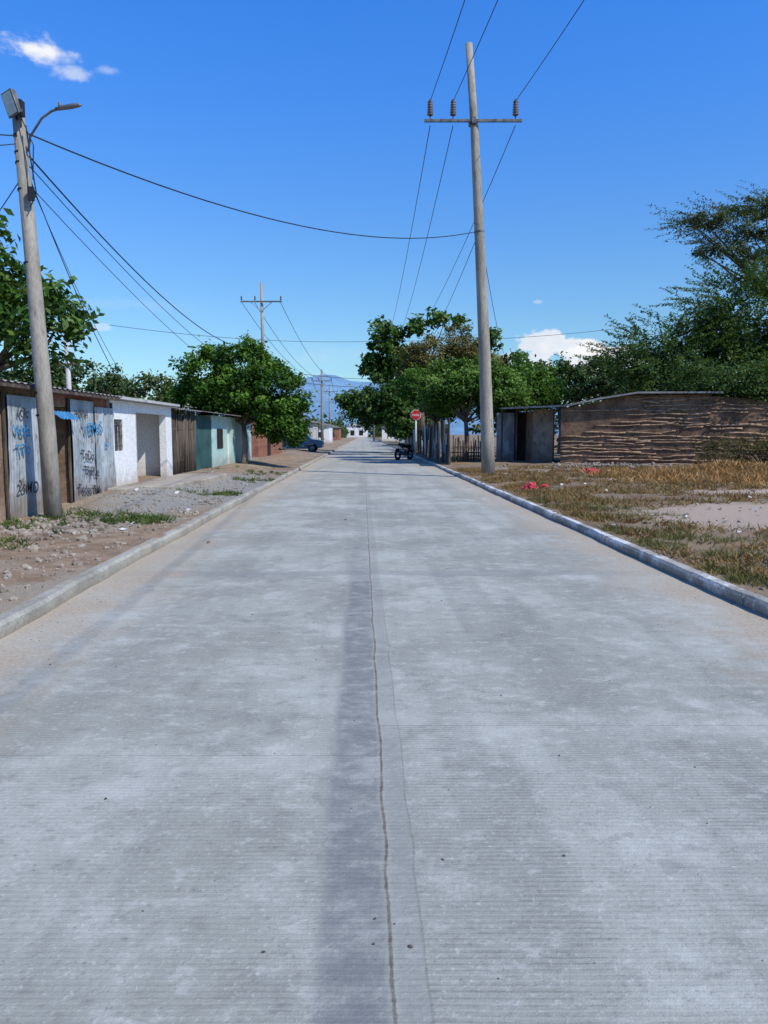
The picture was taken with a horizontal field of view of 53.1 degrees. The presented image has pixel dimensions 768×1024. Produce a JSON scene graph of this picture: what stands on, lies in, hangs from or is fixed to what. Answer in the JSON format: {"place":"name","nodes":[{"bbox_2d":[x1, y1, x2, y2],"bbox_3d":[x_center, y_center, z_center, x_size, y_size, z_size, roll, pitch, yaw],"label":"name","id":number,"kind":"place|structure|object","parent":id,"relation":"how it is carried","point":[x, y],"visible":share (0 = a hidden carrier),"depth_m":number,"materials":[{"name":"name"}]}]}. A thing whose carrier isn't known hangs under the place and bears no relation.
{"place":"outdoors","nodes":[
{"label":"outdoors","id":0,"kind":"place"},
{"bbox_2d":[122,473,226,488],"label":"sidewalk","id":1,"kind":"structure","parent":0,"point":[178,480],"depth_m":19.25,"materials":[{"name":"concrete"}]},
{"bbox_2d":[111,325,369,341],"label":"service cable","id":2,"kind":"object","parent":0,"point":[235,338],"visible":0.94,"depth_m":42.87,"materials":[{"name":"rubber"}]},
{"bbox_2d":[188,374,558,434],"bbox_3d":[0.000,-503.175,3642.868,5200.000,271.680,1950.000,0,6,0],"label":"hills","id":3,"kind":"structure","parent":0,"point":[457,428],"depth_m":3030.20,"materials":[{"name":"blue"}]},
{"bbox_2d":[0,437,767,1023],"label":"road","id":4,"kind":"structure","parent":0,"point":[426,615],"depth_m":3.26,"materials":[{"name":"concrete"}]},
{"bbox_2d":[0,439,354,638],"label":"kerb","id":5,"kind":"structure","parent":4,"relation":"on","point":[17,617],"depth_m":7.71,"materials":[{"name":"concrete"}]},
{"bbox_2d":[30,483,762,979],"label":"pebbles","id":6,"kind":"object","parent":4,"relation":"on","point":[274,753],"visible":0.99,"depth_m":3.48,"materials":[{"name":"grey stone"}]},
{"bbox_2d":[394,437,413,459],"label":"motorcycle","id":7,"kind":"object","parent":4,"relation":"on","point":[402,445],"visible":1,"depth_m":43.70,"materials":[{"name":"metal"}]},
{"bbox_2d":[378,440,767,616],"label":"kerb","id":8,"kind":"structure","parent":4,"relation":"on","point":[755,602],"depth_m":8.57,"materials":[{"name":"grey concrete"}]},
{"bbox_2d":[0,435,767,613],"bbox_3d":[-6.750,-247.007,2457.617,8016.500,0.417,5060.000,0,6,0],"label":"ground","id":9,"kind":"structure","parent":0,"point":[287,459],"depth_m":12.60,"materials":[{"name":"brown soil"}]},
{"bbox_2d":[1,88,81,517],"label":"street lamp","id":10,"kind":"object","parent":9,"relation":"on","point":[14,105],"visible":0.97,"depth_m":11.96,"materials":[{"name":"concrete"}]},
{"bbox_2d":[0,183,17,209],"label":"service cable","id":11,"kind":"object","parent":10,"relation":"attached to","point":[9,196],"visible":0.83,"depth_m":12.04,"materials":[{"name":"rubber"}]},
{"bbox_2d":[31,182,121,386],"bbox_3d":[-5.924,-4.085,15.316,0.014,2.764,6.773,-1,6,-8],"label":"service cable","id":12,"kind":"object","parent":10,"relation":"attached to","point":[73,285],"visible":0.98,"depth_m":14.22,"materials":[{"name":"rubber"}]},
{"bbox_2d":[36,197,135,393],"bbox_3d":[-6.524,-4.312,17.806,0.011,2.711,11.898,-1,6,-10],"label":"service cable","id":13,"kind":"object","parent":10,"relation":"attached to","point":[84,304],"visible":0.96,"depth_m":15.98,"materials":[{"name":"rubber"}]},
{"bbox_2d":[35,192,205,359],"bbox_3d":[-7.424,-7.262,36.002,0.013,1.502,48.662,0,6,-5],"label":"service cable","id":14,"kind":"object","parent":10,"relation":"attached to","point":[106,267],"visible":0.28,"depth_m":15.94,"materials":[{"name":"rubber"}]},
{"bbox_2d":[29,156,231,344],"bbox_3d":[-5.974,-6.198,22.641,0.025,0.746,21.728,0,6,-3],"label":"service cable","id":15,"kind":"object","parent":10,"relation":"attached to","point":[43,172],"visible":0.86,"depth_m":15.70,"materials":[{"name":"rubber"}]},
{"bbox_2d":[29,166,242,365],"bbox_3d":[-7.424,-8.139,35.914,0.014,2.140,48.662,0,6,-5],"label":"service cable","id":16,"kind":"object","parent":10,"relation":"attached to","point":[103,247],"visible":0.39,"depth_m":15.35,"materials":[{"name":"rubber"}]},
{"bbox_2d":[0,208,104,383],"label":"broad leaf tree","id":17,"kind":"object","parent":9,"relation":"on","point":[13,291],"visible":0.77,"depth_m":17.54,"materials":[{"name":"green plant"}]},
{"bbox_2d":[0,386,106,520],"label":"walls","id":18,"kind":"structure","parent":9,"relation":"on","point":[61,432],"depth_m":14.31,"materials":[{"name":"paint"}]},
{"bbox_2d":[0,379,123,397],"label":"tin roof","id":19,"kind":"structure","parent":18,"relation":"on","point":[16,382],"depth_m":13.64,"materials":[{"name":"grey metal"}]},
{"bbox_2d":[0,381,120,400],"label":"eave beam","id":20,"kind":"structure","parent":19,"relation":"attached to","point":[15,385],"depth_m":13.43,"materials":[{"name":"brown wood"}]},
{"bbox_2d":[53,393,106,407],"bbox_3d":[-5.894,-2.152,14.884,0.012,0.230,2.850,0,6,0],"label":"brick course","id":21,"kind":"object","parent":18,"relation":"attached to","point":[59,399],"visible":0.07,"depth_m":14.62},
{"bbox_2d":[0,390,115,519],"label":"metal gate","id":22,"kind":"structure","parent":9,"relation":"on","point":[23,496],"depth_m":13.02,"materials":[{"name":"metal"}]},
{"bbox_2d":[54,410,80,419],"bbox_3d":[-5.720,-1.738,13.820,0.200,0.161,0.850,0,6,0],"label":"blue awning","id":23,"kind":"object","parent":22,"relation":"attached to","point":[67,415],"visible":0.93,"depth_m":13.82,"materials":[{"name":"paint"}]},
{"bbox_2d":[58,340,77,388],"bbox_3d":[-9.950,-3.357,24.270,0.700,4.502,0.210,0,6,0],"label":"wooden post","id":24,"kind":"object","parent":9,"relation":"on","point":[68,378],"visible":0.13,"depth_m":24.12,"materials":[{"name":"grey paint"}]},
{"bbox_2d":[0,355,195,414],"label":"backyard tree","id":25,"kind":"object","parent":9,"relation":"on","point":[101,385],"visible":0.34,"depth_m":38.61,"materials":[{"name":"green plant"}]},
{"bbox_2d":[107,486,134,491],"bbox_3d":[-5.550,-0.355,16.247,0.400,0.340,0.600,0,6,0],"label":"doorstep","id":26,"kind":"object","parent":9,"relation":"on","point":[121,488],"visible":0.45,"depth_m":15.94,"materials":[{"name":"concrete"}]},
{"bbox_2d":[106,399,172,485],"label":"front wall","id":27,"kind":"structure","parent":9,"relation":"on","point":[124,412],"depth_m":17.97,"materials":[{"name":"white paint"}]},
{"bbox_2d":[114,420,122,450],"bbox_3d":[-5.897,-1.702,17.040,0.026,0.680,0.530,0,6,0],"label":"window grille","id":28,"kind":"object","parent":27,"relation":"attached to","point":[117,435],"depth_m":17.07,"materials":[{"name":"metal"}]},
{"bbox_2d":[135,413,137,481],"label":"trim","id":29,"kind":"structure","parent":27,"relation":"attached to","point":[136,447],"depth_m":18.24,"materials":[{"name":"grey paint"}]},
{"bbox_2d":[110,396,179,406],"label":"roof slab","id":30,"kind":"structure","parent":27,"relation":"on","point":[136,400],"depth_m":18.55,"materials":[{"name":"grey paint"}]},
{"bbox_2d":[171,408,201,411],"bbox_3d":[-7.200,-3.148,22.698,3.000,0.324,2.900,0,6,0],"label":"lean to roof","id":31,"kind":"object","parent":30,"relation":"on","point":[185,409],"visible":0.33,"depth_m":22.44,"materials":[{"name":"metal"}]},
{"bbox_2d":[0,465,286,549],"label":"green weeds","id":32,"kind":"object","parent":9,"relation":"on","point":[136,518],"visible":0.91,"depth_m":11.92,"materials":[{"name":"green plant"}]},
{"bbox_2d":[0,464,291,600],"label":"rubble","id":33,"kind":"object","parent":9,"relation":"on","point":[97,526],"visible":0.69,"depth_m":10.66,"materials":[{"name":"stone"}]},
{"bbox_2d":[136,413,160,475],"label":"porch walls","id":34,"kind":"structure","parent":9,"relation":"on","point":[148,444],"depth_m":21.17,"materials":[{"name":"white paint"}]},
{"bbox_2d":[171,407,196,474],"bbox_3d":[-5.945,-2.060,22.782,0.165,2.019,2.750,0,6,1],"label":"stick fence","id":35,"kind":"object","parent":9,"relation":"on","point":[184,445],"visible":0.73,"depth_m":22.71,"materials":[{"name":"brown wood"}]},
{"bbox_2d":[182,415,211,469],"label":"dark wall","id":36,"kind":"structure","parent":9,"relation":"on","point":[203,445],"depth_m":25.34,"materials":[{"name":"teal paint"}]},
{"bbox_2d":[198,415,251,467],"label":"walls","id":37,"kind":"structure","parent":9,"relation":"on","point":[219,456],"depth_m":29.12,"materials":[{"name":"green paint"}]},
{"bbox_2d":[173,407,243,416],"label":"tin roof","id":38,"kind":"structure","parent":37,"relation":"on","point":[211,412],"depth_m":24.83,"materials":[{"name":"grey metal"}]},
{"bbox_2d":[217,429,222,447],"bbox_3d":[-5.915,-2.651,27.724,0.030,0.700,0.900,0,6,0],"label":"window","id":39,"kind":"structure","parent":37,"relation":"attached to","point":[219,438],"depth_m":27.65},
{"bbox_2d":[227,424,228,463],"bbox_3d":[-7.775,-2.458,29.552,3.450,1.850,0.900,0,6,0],"label":"door","id":40,"kind":"structure","parent":37,"relation":"attached to","point":[228,441],"depth_m":29.91,"materials":[{"name":"white paint"}]},
{"bbox_2d":[163,330,320,463],"bbox_3d":[-5.689,-4.508,30.837,6.250,5.291,4.171,0,6,0],"label":"round crown tree","id":41,"kind":"object","parent":9,"relation":"on","point":[224,385],"visible":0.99,"depth_m":29.93,"materials":[{"name":"green plant"}]},
{"bbox_2d":[237,417,281,456],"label":"walls","id":42,"kind":"structure","parent":9,"relation":"on","point":[258,448],"depth_m":38.59,"materials":[{"name":"brick"}]},
{"bbox_2d":[267,439,270,455],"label":"door","id":43,"kind":"structure","parent":42,"relation":"attached to","point":[268,449],"depth_m":41.06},
{"bbox_2d":[240,283,281,368],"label":"utility pole","id":44,"kind":"object","parent":9,"relation":"on","point":[261,301],"visible":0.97,"depth_m":59.56,"materials":[{"name":"concrete"}]},
{"bbox_2d":[282,434,323,451],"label":"parked car","id":45,"kind":"object","parent":9,"relation":"on","point":[314,445],"visible":0.5,"depth_m":56.49,"materials":[{"name":"blue paint"}]},
{"bbox_2d":[303,423,317,439],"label":"walls","id":46,"kind":"structure","parent":9,"relation":"on","point":[314,431],"depth_m":77.42,"materials":[{"name":"grey paint"}]},
{"bbox_2d":[311,369,331,440],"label":"utility pole","id":47,"kind":"object","parent":9,"relation":"on","point":[322,425],"visible":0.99,"depth_m":98.94,"materials":[{"name":"concrete"}]},
{"bbox_2d":[242,303,307,376],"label":"power line","id":48,"kind":"object","parent":47,"relation":"attached to","point":[266,337],"visible":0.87,"depth_m":69.14,"materials":[{"name":"metal"}]},
{"bbox_2d":[255,303,316,377],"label":"power line","id":49,"kind":"object","parent":47,"relation":"attached to","point":[284,347],"visible":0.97,"depth_m":73.50,"materials":[{"name":"metal"}]},
{"bbox_2d":[280,302,329,377],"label":"power line","id":50,"kind":"object","parent":47,"relation":"attached to","point":[297,335],"visible":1,"depth_m":67.97,"materials":[{"name":"metal"}]},
{"bbox_2d":[318,425,332,442],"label":"walls","id":51,"kind":"structure","parent":9,"relation":"on","point":[328,436],"depth_m":117.48,"materials":[{"name":"white paint"}]},
{"bbox_2d":[323,384,337,424],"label":"utility pole","id":52,"kind":"object","parent":9,"relation":"on","point":[329,391],"visible":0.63,"depth_m":148.55,"materials":[{"name":"concrete"}]},
{"bbox_2d":[333,428,340,439],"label":"walls","id":53,"kind":"structure","parent":9,"relation":"on","point":[337,432],"depth_m":179.14,"materials":[{"name":"brick"}]},
{"bbox_2d":[83,380,628,447],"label":"distant trees","id":54,"kind":"object","parent":9,"relation":"on","point":[345,431],"visible":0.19,"depth_m":110.88,"materials":[{"name":"green plant"}]},
{"bbox_2d":[347,426,367,437],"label":"walls","id":55,"kind":"structure","parent":9,"relation":"on","point":[356,433],"depth_m":298.49,"materials":[{"name":"white paint"}]},
{"bbox_2d":[350,430,362,434],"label":"windows","id":56,"kind":"structure","parent":55,"relation":"attached to","point":[352,432],"depth_m":298.38,"materials":[{"name":"black glass"}]},
{"bbox_2d":[373,424,374,440],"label":"utility pole","id":57,"kind":"object","parent":9,"relation":"on","point":[374,433],"depth_m":168.98,"materials":[{"name":"concrete"}]},
{"bbox_2d":[330,378,419,450],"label":"overhanging tree","id":58,"kind":"object","parent":9,"relation":"on","point":[379,407],"visible":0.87,"depth_m":59.83,"materials":[{"name":"green plant"}]},
{"bbox_2d":[382,427,398,440],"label":"walls","id":59,"kind":"structure","parent":9,"relation":"on","point":[384,436],"depth_m":149.31,"materials":[{"name":"white paint"}]},
{"bbox_2d":[411,410,420,454],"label":"stop sign","id":60,"kind":"object","parent":9,"relation":"on","point":[415,415],"visible":1,"depth_m":50.56,"materials":[{"name":"red metal"}]},
{"bbox_2d":[406,417,450,464],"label":"corrugated fence","id":61,"kind":"object","parent":9,"relation":"on","point":[431,448],"visible":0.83,"depth_m":42.54,"materials":[{"name":"metal"}]},
{"bbox_2d":[388,358,472,442],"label":"dark tree","id":62,"kind":"object","parent":9,"relation":"on","point":[407,381],"visible":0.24,"depth_m":40.96,"materials":[{"name":"green plant"}]},
{"bbox_2d":[120,468,756,531],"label":"litter","id":63,"kind":"object","parent":9,"relation":"on","point":[136,489],"visible":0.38,"depth_m":13.49,"materials":[{"name":"paper"}]},
{"bbox_2d":[355,306,529,453],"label":"tall tree","id":64,"kind":"object","parent":9,"relation":"on","point":[378,368],"visible":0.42,"depth_m":51.44,"materials":[{"name":"green plant"}]},
{"bbox_2d":[392,322,508,448],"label":"brownish tree","id":65,"kind":"object","parent":9,"relation":"on","point":[452,350],"visible":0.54,"depth_m":44.16,"materials":[{"name":"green plant"}]},
{"bbox_2d":[424,42,521,474],"bbox_3d":[2.840,-8.018,25.104,3.120,13.811,0.505,0,6,0],"label":"utility pole","id":66,"kind":"object","parent":9,"relation":"on","point":[487,430],"visible":0.98,"depth_m":24.98,"materials":[{"name":"concrete"}]},
{"bbox_2d":[29,133,479,238],"bbox_3d":[-1.173,-7.401,18.324,0.024,2.082,15.858,4,7,32],"label":"service cable","id":67,"kind":"object","parent":66,"relation":"attached to","point":[223,205],"visible":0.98,"depth_m":15.02,"materials":[{"name":"rubber"}]},
{"bbox_2d":[392,127,429,322],"bbox_3d":[0.986,-14.968,51.577,0.024,0.910,54.370,0,6,-1],"label":"power line","id":68,"kind":"object","parent":66,"relation":"attached to","point":[414,212],"visible":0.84,"depth_m":32.04,"materials":[{"name":"metal"}]},
{"bbox_2d":[402,126,452,327],"bbox_3d":[1.901,-14.968,51.577,0.024,0.910,54.364,0,6,-1],"label":"power line","id":69,"kind":"object","parent":66,"relation":"attached to","point":[432,213],"visible":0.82,"depth_m":32.41,"materials":[{"name":"metal"}]},
{"bbox_2d":[430,0,464,100],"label":"power line","id":70,"kind":"object","parent":66,"relation":"attached to","point":[448,48],"visible":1,"depth_m":20.38,"materials":[{"name":"metal"}]},
{"bbox_2d":[432,242,474,338],"bbox_3d":[2.676,-11.161,51.815,0.018,1.129,54.056,0,6,-1],"label":"service cable","id":71,"kind":"object","parent":66,"relation":"attached to","point":[456,286],"visible":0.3,"depth_m":31.12,"materials":[{"name":"rubber"}]},
{"bbox_2d":[426,125,515,319],"bbox_3d":[3.746,-14.968,51.577,0.024,0.910,54.368,0,6,-1],"label":"power line","id":72,"kind":"object","parent":66,"relation":"attached to","point":[483,200],"visible":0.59,"depth_m":29.97,"materials":[{"name":"metal"}]},
{"bbox_2d":[453,0,497,100],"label":"power line","id":73,"kind":"object","parent":66,"relation":"attached to","point":[476,48],"visible":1,"depth_m":20.40,"materials":[{"name":"metal"}]},
{"bbox_2d":[486,268,506,361],"bbox_3d":[5.326,-8.431,34.651,0.018,2.908,19.836,1,6,13],"label":"service cable","id":74,"kind":"object","parent":66,"relation":"attached to","point":[493,310],"visible":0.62,"depth_m":30.07,"materials":[{"name":"rubber"}]},
{"bbox_2d":[516,0,583,99],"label":"power line","id":75,"kind":"object","parent":66,"relation":"attached to","point":[552,47],"visible":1,"depth_m":20.31,"materials":[{"name":"metal"}]},
{"bbox_2d":[452,434,494,462],"bbox_3d":[4.247,-3.008,36.377,2.016,1.374,0.156,1,6,6],"label":"stick fence","id":76,"kind":"object","parent":9,"relation":"on","point":[463,447],"visible":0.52,"depth_m":36.40,"materials":[{"name":"brown wood"}]},
{"bbox_2d":[414,353,538,460],"bbox_3d":[4.551,-5.100,37.642,6.197,5.388,4.597,0,6,0],"label":"trimmed tree","id":77,"kind":"object","parent":9,"relation":"on","point":[456,390],"visible":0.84,"depth_m":36.90,"materials":[{"name":"green plant"}]},
{"bbox_2d":[469,354,575,424],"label":"yard tree","id":78,"kind":"object","parent":9,"relation":"on","point":[545,379],"visible":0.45,"depth_m":41.13,"materials":[{"name":"green plant"}]},
{"bbox_2d":[496,409,554,462],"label":"shed","id":79,"kind":"structure","parent":9,"relation":"on","point":[525,436],"depth_m":35.61,"materials":[{"name":"metal"}]},
{"bbox_2d":[514,412,525,460],"bbox_3d":[6.428,-3.481,36.434,0.608,2.500,0.100,1,6,9],"label":"doorway","id":80,"kind":"structure","parent":79,"relation":"in","point":[521,433],"depth_m":36.37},
{"bbox_2d":[521,482,538,489],"bbox_3d":[3.550,-0.620,18.616,0.441,0.196,0.369,0,6,0],"label":"trash bag","id":81,"kind":"object","parent":9,"relation":"on","point":[531,484],"visible":0.46,"depth_m":18.55,"materials":[{"name":"red plastic"}]},
{"bbox_2d":[512,351,657,453],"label":"leafy tree","id":82,"kind":"object","parent":9,"relation":"on","point":[578,371],"visible":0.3,"depth_m":48.68,"materials":[{"name":"green plant"}]},
{"bbox_2d":[583,467,598,473],"bbox_3d":[6.617,-1.312,24.604,0.417,0.246,0.448,-5,8,-43],"label":"trash bag","id":83,"kind":"object","parent":9,"relation":"on","point":[591,469],"visible":0.38,"depth_m":24.52,"materials":[{"name":"red plastic"}]},
{"bbox_2d":[453,463,767,582],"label":"dry weeds","id":84,"kind":"object","parent":9,"relation":"on","point":[673,487],"visible":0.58,"depth_m":15.65,"materials":[{"name":"brown plant"}]},
{"bbox_2d":[464,462,767,590],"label":"stones","id":85,"kind":"object","parent":9,"relation":"on","point":[558,464],"visible":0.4,"depth_m":27.75,"materials":[{"name":"beige stone"}]},
{"bbox_2d":[560,394,767,464],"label":"walls","id":86,"kind":"structure","parent":9,"relation":"on","point":[575,423],"depth_m":31.73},
{"bbox_2d":[501,391,722,408],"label":"tin roof","id":87,"kind":"structure","parent":86,"relation":"on","point":[649,393],"depth_m":32.17,"materials":[{"name":"grey metal"}]},
{"bbox_2d":[560,397,767,464],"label":"horizontal sticks","id":88,"kind":"object","parent":86,"relation":"attached to","point":[692,425],"visible":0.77,"depth_m":31.62,"materials":[{"name":"brown wood"}]},
{"bbox_2d":[565,239,767,399],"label":"acacia tree","id":89,"kind":"object","parent":9,"relation":"on","point":[705,339],"visible":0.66,"depth_m":34.92,"materials":[{"name":"green plant"}]},
{"bbox_2d":[569,457,767,487],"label":"dry grass","id":90,"kind":"object","parent":9,"relation":"on","point":[739,470],"visible":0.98,"depth_m":21.66,"materials":[{"name":"yellow plant"}]},
{"bbox_2d":[645,180,767,294],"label":"umbrella acacia tree","id":91,"kind":"object","parent":9,"relation":"on","point":[718,221],"visible":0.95,"depth_m":38.02,"materials":[{"name":"green plant"}]},
{"bbox_2d":[652,354,767,404],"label":"overhanging shrub","id":92,"kind":"object","parent":9,"relation":"on","point":[724,383],"visible":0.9,"depth_m":31.13,"materials":[{"name":"green plant"}]},
{"bbox_2d":[690,423,767,463],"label":"thorny bush","id":93,"kind":"object","parent":9,"relation":"on","point":[758,447],"visible":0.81,"depth_m":27.02,"materials":[{"name":"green plant"}]},
{"bbox_2d":[0,0,767,407],"label":"sky","id":94,"kind":"structure","parent":0,"point":[309,113],"materials":[{"name":"blue"}]},
{"bbox_2d":[443,325,644,340],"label":"service cable","id":95,"kind":"object","parent":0,"point":[560,334],"visible":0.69,"depth_m":47.12,"materials":[{"name":"rubber"}]},
{"bbox_2d":[527,494,767,588],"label":"kerbside grass","id":96,"kind":"structure","parent":0,"point":[732,578],"depth_m":9.59,"materials":[{"name":"plant"}]}
]}

